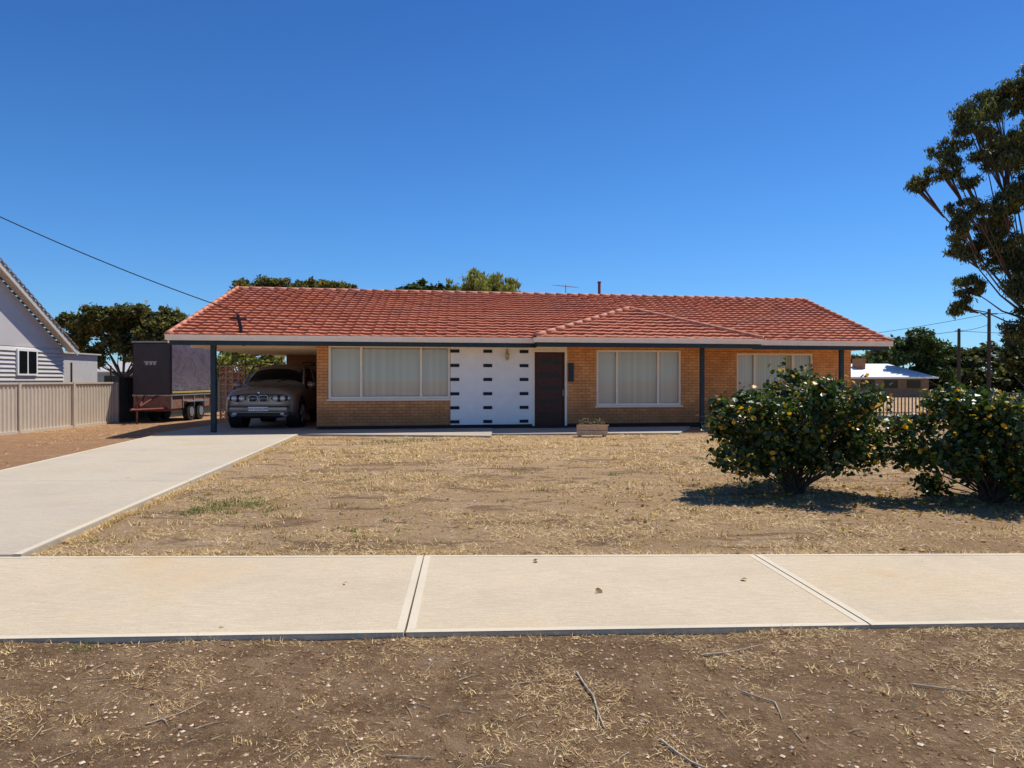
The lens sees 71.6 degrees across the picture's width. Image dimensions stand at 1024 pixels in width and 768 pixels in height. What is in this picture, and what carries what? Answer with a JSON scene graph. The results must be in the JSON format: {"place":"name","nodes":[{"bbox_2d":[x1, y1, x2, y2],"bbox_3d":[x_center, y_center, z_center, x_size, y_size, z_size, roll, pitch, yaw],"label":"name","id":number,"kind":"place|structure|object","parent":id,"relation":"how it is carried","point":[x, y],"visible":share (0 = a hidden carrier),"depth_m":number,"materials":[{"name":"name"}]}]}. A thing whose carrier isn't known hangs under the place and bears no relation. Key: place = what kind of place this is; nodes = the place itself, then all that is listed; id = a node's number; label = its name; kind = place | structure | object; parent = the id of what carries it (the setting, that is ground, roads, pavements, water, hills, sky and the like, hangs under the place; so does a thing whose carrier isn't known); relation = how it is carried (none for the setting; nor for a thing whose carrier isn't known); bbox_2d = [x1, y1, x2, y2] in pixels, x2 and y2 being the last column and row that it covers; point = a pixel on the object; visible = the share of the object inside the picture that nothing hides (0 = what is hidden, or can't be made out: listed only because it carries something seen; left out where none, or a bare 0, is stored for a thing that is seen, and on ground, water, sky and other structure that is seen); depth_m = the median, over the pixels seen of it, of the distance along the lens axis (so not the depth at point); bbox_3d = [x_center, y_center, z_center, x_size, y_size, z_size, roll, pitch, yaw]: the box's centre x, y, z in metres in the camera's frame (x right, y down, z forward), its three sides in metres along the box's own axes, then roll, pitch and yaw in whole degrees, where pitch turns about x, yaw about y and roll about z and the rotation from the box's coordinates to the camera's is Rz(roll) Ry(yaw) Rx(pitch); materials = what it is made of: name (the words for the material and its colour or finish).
{"place":"outdoors","nodes":[
{"label":"outdoors","id":0,"kind":"place"},
{"bbox_2d":[0,345,63,382],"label":"walls","id":1,"kind":"structure","parent":0,"point":[50,364],"depth_m":23.60,"materials":[{"name":"white wood"}]},
{"bbox_2d":[16,348,37,374],"bbox_3d":[-15.690,-0.703,22.971,0.080,0.850,0.950,0,0,0],"label":"window","id":2,"kind":"structure","parent":1,"relation":"attached to","point":[26,361],"depth_m":22.90,"materials":[{"name":"white glass"}]},
{"bbox_2d":[0,279,61,348],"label":"gable sheet","id":3,"kind":"object","parent":1,"relation":"on","point":[20,325],"visible":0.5,"depth_m":22.64,"materials":[{"name":"white paint"}]},
{"bbox_2d":[0,258,78,348],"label":"roof","id":4,"kind":"structure","parent":1,"relation":"on","point":[29,292],"depth_m":23.19,"materials":[{"name":"metal"}]},
{"bbox_2d":[0,261,77,355],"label":"barge and soffit","id":5,"kind":"object","parent":4,"relation":"attached to","point":[29,301],"visible":1,"depth_m":23.14,"materials":[{"name":"white paint"}]},
{"bbox_2d":[0,434,297,556],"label":"driveway","id":6,"kind":"structure","parent":0,"point":[50,502],"depth_m":10.35,"materials":[{"name":"concrete"}]},
{"bbox_2d":[0,381,1023,767],"bbox_3d":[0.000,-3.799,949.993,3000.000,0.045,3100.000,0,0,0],"label":"ground","id":7,"kind":"structure","parent":0,"point":[264,697],"depth_m":3.75,"materials":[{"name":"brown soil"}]},
{"bbox_2d":[0,382,118,435],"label":"sheet metal fence","id":8,"kind":"object","parent":7,"relation":"on","point":[27,407],"visible":0.98,"depth_m":21.49,"materials":[{"name":"beige metal"}]},
{"bbox_2d":[63,352,100,381],"bbox_3d":[-16.800,0.104,26.206,1.800,2.500,2.590,0,0,0],"label":"annex","id":9,"kind":"object","parent":7,"relation":"on","point":[84,367],"visible":0.21,"depth_m":26.33,"materials":[{"name":"white paint"}]},
{"bbox_2d":[70,363,111,381],"bbox_3d":[-13.900,0.344,23.502,0.060,2.050,2.260,0,0,0],"label":"fence post","id":10,"kind":"object","parent":7,"relation":"on","point":[71,377],"visible":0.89,"depth_m":22.42,"materials":[{"name":"grey metal"}]},
{"bbox_2d":[97,361,132,381],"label":"distant cottage","id":11,"kind":"structure","parent":7,"relation":"on","point":[103,374],"depth_m":62.00,"materials":[{"name":"grey metal"}]},
{"bbox_2d":[104,376,128,381],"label":"windows","id":12,"kind":"structure","parent":11,"relation":"in","point":[106,378],"depth_m":61.97,"materials":[{"name":"black glass"}]},
{"bbox_2d":[50,300,189,376],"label":"gum tree","id":13,"kind":"object","parent":7,"relation":"on","point":[119,325],"visible":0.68,"depth_m":59.10,"materials":[{"name":"green plant"}]},
{"bbox_2d":[130,341,209,423],"bbox_3d":[-12.625,-0.080,25.963,1.550,2.870,4.754,0,0,0],"label":"box trailer","id":14,"kind":"object","parent":7,"relation":"on","point":[167,379],"visible":0.83,"depth_m":25.06,"materials":[{"name":"grey metal"}]},
{"bbox_2d":[117,377,236,422],"bbox_3d":[-13.803,0.527,30.453,0.095,1.605,11.190,0,0,0],"label":"dark metal fence","id":15,"kind":"object","parent":7,"relation":"on","point":[126,414],"visible":0.23,"depth_m":25.68,"materials":[{"name":"brown metal"}]},
{"bbox_2d":[217,351,285,389],"bbox_3d":[-11.659,-0.305,30.845,3.768,3.324,1.779,0,0,0],"label":"garden tree","id":16,"kind":"object","parent":7,"relation":"on","point":[230,358],"visible":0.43,"depth_m":30.73,"materials":[{"name":"green plant"}]},
{"bbox_2d":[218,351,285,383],"bbox_3d":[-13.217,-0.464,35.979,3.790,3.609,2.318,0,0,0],"label":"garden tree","id":17,"kind":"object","parent":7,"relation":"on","point":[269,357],"visible":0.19,"depth_m":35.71,"materials":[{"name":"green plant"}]},
{"bbox_2d":[228,274,291,290],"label":"gum tree","id":18,"kind":"object","parent":7,"relation":"on","point":[265,281],"visible":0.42,"depth_m":58.28,"materials":[{"name":"green plant"}]},
{"bbox_2d":[286,355,316,419],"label":"carport back wall","id":19,"kind":"structure","parent":7,"relation":"on","point":[296,359],"depth_m":26.83,"materials":[{"name":"brick"}]},
{"bbox_2d":[288,276,358,288],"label":"gum tree","id":20,"kind":"object","parent":7,"relation":"on","point":[311,282],"visible":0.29,"depth_m":58.13,"materials":[{"name":"green plant"}]},
{"bbox_2d":[52,436,715,653],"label":"weeds","id":21,"kind":"object","parent":7,"relation":"on","point":[192,511],"visible":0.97,"depth_m":8.43,"materials":[{"name":"plant"}]},
{"bbox_2d":[151,418,689,437],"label":"verandah slab","id":22,"kind":"structure","parent":7,"relation":"on","point":[277,426],"depth_m":20.00,"materials":[{"name":"grey concrete"}]},
{"bbox_2d":[226,361,316,427],"bbox_3d":[-7.577,0.305,23.328,2.574,2.107,5.214,0,0,-3],"label":"parked suv","id":23,"kind":"object","parent":22,"relation":"on","point":[269,393],"visible":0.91,"depth_m":21.48,"materials":[{"name":"grey paint"}]},
{"bbox_2d":[391,277,456,290],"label":"garden tree","id":24,"kind":"object","parent":7,"relation":"on","point":[420,284],"visible":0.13,"depth_m":44.56,"materials":[{"name":"green plant"}]},
{"bbox_2d":[445,266,521,291],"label":"garden tree","id":25,"kind":"object","parent":7,"relation":"on","point":[492,283],"visible":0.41,"depth_m":44.52,"materials":[{"name":"green plant"}]},
{"bbox_2d":[317,422,698,429],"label":"plinth","id":26,"kind":"structure","parent":7,"relation":"on","point":[694,424],"depth_m":21.54,"materials":[{"name":"grey concrete"}]},
{"bbox_2d":[0,461,1023,767],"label":"soil clods","id":27,"kind":"object","parent":7,"relation":"on","point":[758,757],"visible":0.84,"depth_m":3.61,"materials":[{"name":"brown soil"}]},
{"bbox_2d":[0,454,1023,767],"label":"fallen leaves","id":28,"kind":"object","parent":7,"relation":"on","point":[598,590],"depth_m":7.83,"materials":[{"name":"brown plant"}]},
{"bbox_2d":[0,553,1023,643],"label":"footpath","id":29,"kind":"structure","parent":7,"relation":"on","point":[102,599],"depth_m":4.84,"materials":[{"name":"concrete"}]},
{"bbox_2d":[210,345,843,431],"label":"verandah posts","id":30,"kind":"object","parent":7,"relation":"on","point":[213,381],"visible":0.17,"depth_m":21.91,"materials":[{"name":"grey metal"}]},
{"bbox_2d":[219,366,245,420],"bbox_3d":[-9.177,0.320,23.344,0.810,1.800,0.100,0,0,-9],"label":"breeze block screen","id":31,"kind":"object","parent":30,"relation":"attached to","point":[232,378],"visible":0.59,"depth_m":23.29,"materials":[{"name":"concrete"}]},
{"bbox_2d":[317,346,850,425],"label":"brick walls","id":32,"kind":"structure","parent":7,"relation":"on","point":[720,371],"depth_m":22.03,"materials":[{"name":"orange brick"}]},
{"bbox_2d":[326,346,451,400],"bbox_3d":[-3.608,-0.323,21.031,3.594,1.630,0.772,0,0,0],"label":"lounge window frame","id":33,"kind":"object","parent":32,"relation":"attached to","point":[406,398],"visible":0.76,"depth_m":20.95,"materials":[{"name":"white metal"}]},
{"bbox_2d":[331,347,447,396],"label":"lounge window blinds","id":34,"kind":"object","parent":33,"relation":"in","point":[389,372],"visible":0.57,"depth_m":21.15,"materials":[{"name":"white fabric"}]},
{"bbox_2d":[450,347,531,424],"bbox_3d":[-0.617,0.043,21.583,2.522,2.363,0.229,0,0,-9],"label":"white feature panel","id":35,"kind":"object","parent":32,"relation":"attached to","point":[505,386],"visible":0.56,"depth_m":21.47,"materials":[{"name":"white paint"}]},
{"bbox_2d":[450,349,527,422],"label":"panel slots","id":36,"kind":"object","parent":35,"relation":"attached to","point":[485,379],"visible":1,"depth_m":21.42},
{"bbox_2d":[505,349,509,359],"bbox_3d":[-0.142,-0.890,21.438,0.138,0.361,0.214,0,0,0],"label":"wall lamp","id":37,"kind":"object","parent":35,"relation":"attached to","point":[507,354],"visible":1,"depth_m":21.36,"materials":[{"name":"gold metal"}]},
{"bbox_2d":[190,345,856,356],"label":"soffit","id":38,"kind":"structure","parent":32,"relation":"on","point":[283,351],"depth_m":22.41,"materials":[{"name":"white paint"}]},
{"bbox_2d":[229,310,246,345],"bbox_3d":[-7.573,-1.546,19.617,0.450,0.992,0.129,0,0,0],"label":"service bracket","id":39,"kind":"object","parent":38,"relation":"attached to","point":[238,318],"visible":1,"depth_m":19.58,"materials":[{"name":"black metal"}]},
{"bbox_2d":[0,216,232,310],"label":"power line","id":40,"kind":"object","parent":39,"relation":"attached to","point":[113,265],"visible":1,"depth_m":18.42,"materials":[{"name":"black plastic"}]},
{"bbox_2d":[168,340,889,349],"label":"fascia","id":41,"kind":"structure","parent":38,"relation":"attached to","point":[432,344],"depth_m":20.45,"materials":[{"name":"grey paint"}]},
{"bbox_2d":[165,334,893,345],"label":"gutters","id":42,"kind":"object","parent":38,"relation":"on","point":[491,340],"visible":0.85,"depth_m":20.33,"materials":[{"name":"paint"}]},
{"bbox_2d":[165,289,892,341],"bbox_3d":[1.231,-2.341,23.793,21.821,2.040,9.532,0,0,0],"label":"roof tiles front","id":43,"kind":"object","parent":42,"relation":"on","point":[272,312],"visible":0.87,"depth_m":23.35,"materials":[{"name":"red tile"}]},
{"bbox_2d":[164,286,892,340],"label":"ridge caps","id":44,"kind":"object","parent":43,"relation":"on","point":[537,334],"visible":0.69,"depth_m":25.25,"materials":[{"name":"red tile"}]},
{"bbox_2d":[532,347,566,425],"bbox_3d":[1.153,0.069,21.884,1.112,2.418,0.219,0,0,-10],"label":"door frame","id":45,"kind":"object","parent":32,"relation":"attached to","point":[549,349],"visible":0.89,"depth_m":21.74,"materials":[{"name":"beige wood"}]},
{"bbox_2d":[535,352,564,425],"bbox_3d":[1.156,0.148,21.868,0.957,2.260,0.114,0,0,-9],"label":"front door","id":46,"kind":"structure","parent":45,"relation":"attached to","point":[549,388],"depth_m":21.88,"materials":[{"name":"wood"}]},
{"bbox_2d":[568,363,573,381],"bbox_3d":[1.818,-0.357,21.852,0.168,0.570,0.098,0,0,-10],"label":"meter box","id":47,"kind":"object","parent":32,"relation":"attached to","point":[570,372],"visible":1,"depth_m":21.82,"materials":[{"name":"blue paint"}]},
{"bbox_2d":[595,350,682,406],"bbox_3d":[3.994,-0.170,22.304,2.825,1.790,0.644,0,0,0],"label":"bedroom window frame","id":48,"kind":"object","parent":32,"relation":"attached to","point":[656,404],"visible":1,"depth_m":22.31,"materials":[{"name":"white metal"}]},
{"bbox_2d":[598,352,677,402],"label":"bedroom window blinds","id":49,"kind":"object","parent":48,"relation":"in","point":[636,377],"visible":0.97,"depth_m":22.43,"materials":[{"name":"white fabric"}]},
{"bbox_2d":[744,355,804,397],"bbox_3d":[8.889,-0.155,24.186,2.790,1.760,0.010,0,0,-9],"label":"side window","id":50,"kind":"structure","parent":32,"relation":"attached to","point":[777,374],"depth_m":24.21,"materials":[{"name":"clear glass"}]},
{"bbox_2d":[737,353,812,402],"bbox_3d":[8.894,-0.129,24.036,2.878,1.810,0.179,0,0,-9],"label":"side window frame","id":51,"kind":"object","parent":32,"relation":"attached to","point":[754,364],"visible":0.41,"depth_m":23.93,"materials":[{"name":"white metal"}]},
{"bbox_2d":[738,355,809,402],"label":"side window blinds","id":52,"kind":"object","parent":51,"relation":"attached to","point":[745,367],"visible":0.52,"depth_m":24.10,"materials":[{"name":"white fabric"}]},
{"bbox_2d":[577,418,608,436],"bbox_3d":[2.110,1.139,18.717,0.840,0.514,0.380,0,0,0],"label":"wooden planter box","id":53,"kind":"object","parent":7,"relation":"on","point":[593,428],"visible":1,"depth_m":18.56,"materials":[{"name":"brown wood"}]},
{"bbox_2d":[217,334,1023,391],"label":"distant trees","id":54,"kind":"object","parent":7,"relation":"on","point":[1007,363],"visible":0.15,"depth_m":85.99,"materials":[{"name":"green plant"}]},
{"bbox_2d":[696,357,901,493],"bbox_3d":[3.718,0.543,9.544,2.645,1.828,2.592,0,0,0],"label":"garden shrub","id":55,"kind":"object","parent":7,"relation":"on","point":[774,430],"visible":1,"depth_m":8.99,"materials":[{"name":"green plant"}]},
{"bbox_2d":[851,354,865,363],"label":"garden tree","id":56,"kind":"object","parent":7,"relation":"on","point":[853,356],"visible":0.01,"depth_m":72.28,"materials":[{"name":"green plant"}]},
{"bbox_2d":[851,379,928,396],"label":"walls","id":57,"kind":"structure","parent":7,"relation":"on","point":[902,388],"depth_m":62.00,"materials":[{"name":"brick"}]},
{"bbox_2d":[861,380,920,387],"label":"windows","id":58,"kind":"structure","parent":57,"relation":"attached to","point":[913,383],"depth_m":61.97,"materials":[{"name":"black glass"}]},
{"bbox_2d":[851,364,935,376],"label":"roof","id":59,"kind":"structure","parent":57,"relation":"on","point":[880,370],"depth_m":62.83,"materials":[{"name":"white metal"}]},
{"bbox_2d":[852,358,864,368],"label":"chimney","id":60,"kind":"object","parent":59,"relation":"on","point":[858,363],"visible":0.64,"depth_m":63.89,"materials":[{"name":"brick"}]},
{"bbox_2d":[851,377,938,378],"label":"gutter","id":61,"kind":"object","parent":59,"relation":"attached to","point":[895,378],"visible":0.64,"depth_m":61.40,"materials":[{"name":"white metal"}]},
{"bbox_2d":[867,327,961,390],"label":"garden tree","id":62,"kind":"object","parent":7,"relation":"on","point":[925,348],"visible":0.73,"depth_m":63.42,"materials":[{"name":"green plant"}]},
{"bbox_2d":[874,393,1020,415],"bbox_3d":[18.850,0.824,28.916,11.516,0.930,0.047,0,0,-3],"label":"metal picket fence","id":63,"kind":"object","parent":7,"relation":"on","point":[912,394],"visible":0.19,"depth_m":28.75,"materials":[{"name":"beige metal"}]},
{"bbox_2d":[876,376,1023,507],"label":"garden shrub","id":64,"kind":"object","parent":7,"relation":"on","point":[981,442],"visible":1,"depth_m":8.52,"materials":[{"name":"green plant"}]},
{"bbox_2d":[955,329,962,388],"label":"power pole","id":65,"kind":"object","parent":7,"relation":"on","point":[958,331],"visible":0.8,"depth_m":57.90,"materials":[{"name":"brown wood"}]},
{"bbox_2d":[903,62,1023,352],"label":"gum tree","id":66,"kind":"object","parent":7,"relation":"on","point":[997,154],"visible":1,"depth_m":31.67,"materials":[{"name":"green plant"}]},
{"bbox_2d":[969,309,990,387],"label":"power pole","id":67,"kind":"object","parent":7,"relation":"on","point":[988,316],"visible":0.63,"depth_m":59.87,"materials":[{"name":"brown wood"}]},
{"bbox_2d":[878,313,1014,338],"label":"power line","id":68,"kind":"object","parent":67,"relation":"attached to","point":[949,332],"visible":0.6,"depth_m":59.86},
{"bbox_2d":[0,0,1023,373],"label":"sky","id":69,"kind":"structure","parent":0,"point":[732,148],"materials":[{"name":"blue"}]},
{"bbox_2d":[535,309,763,338],"bbox_3d":[4.096,-1.900,21.916,6.876,1.178,3.631,0,0,0],"label":"roof tiles porch front","id":70,"kind":"object","parent":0,"point":[628,323],"visible":1,"depth_m":21.51,"materials":[{"name":"red tile"}]},
{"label":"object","id":71,"kind":"object","parent":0,"visible":0},
{"bbox_2d":[597,281,600,293],"bbox_3d":[3.467,-3.463,28.213,0.154,1.210,0.162,0,0,0],"label":"vent pipe","id":72,"kind":"object","parent":71,"relation":"on","point":[599,287],"visible":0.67,"depth_m":28.16,"materials":[{"name":"metal"}]}
]}

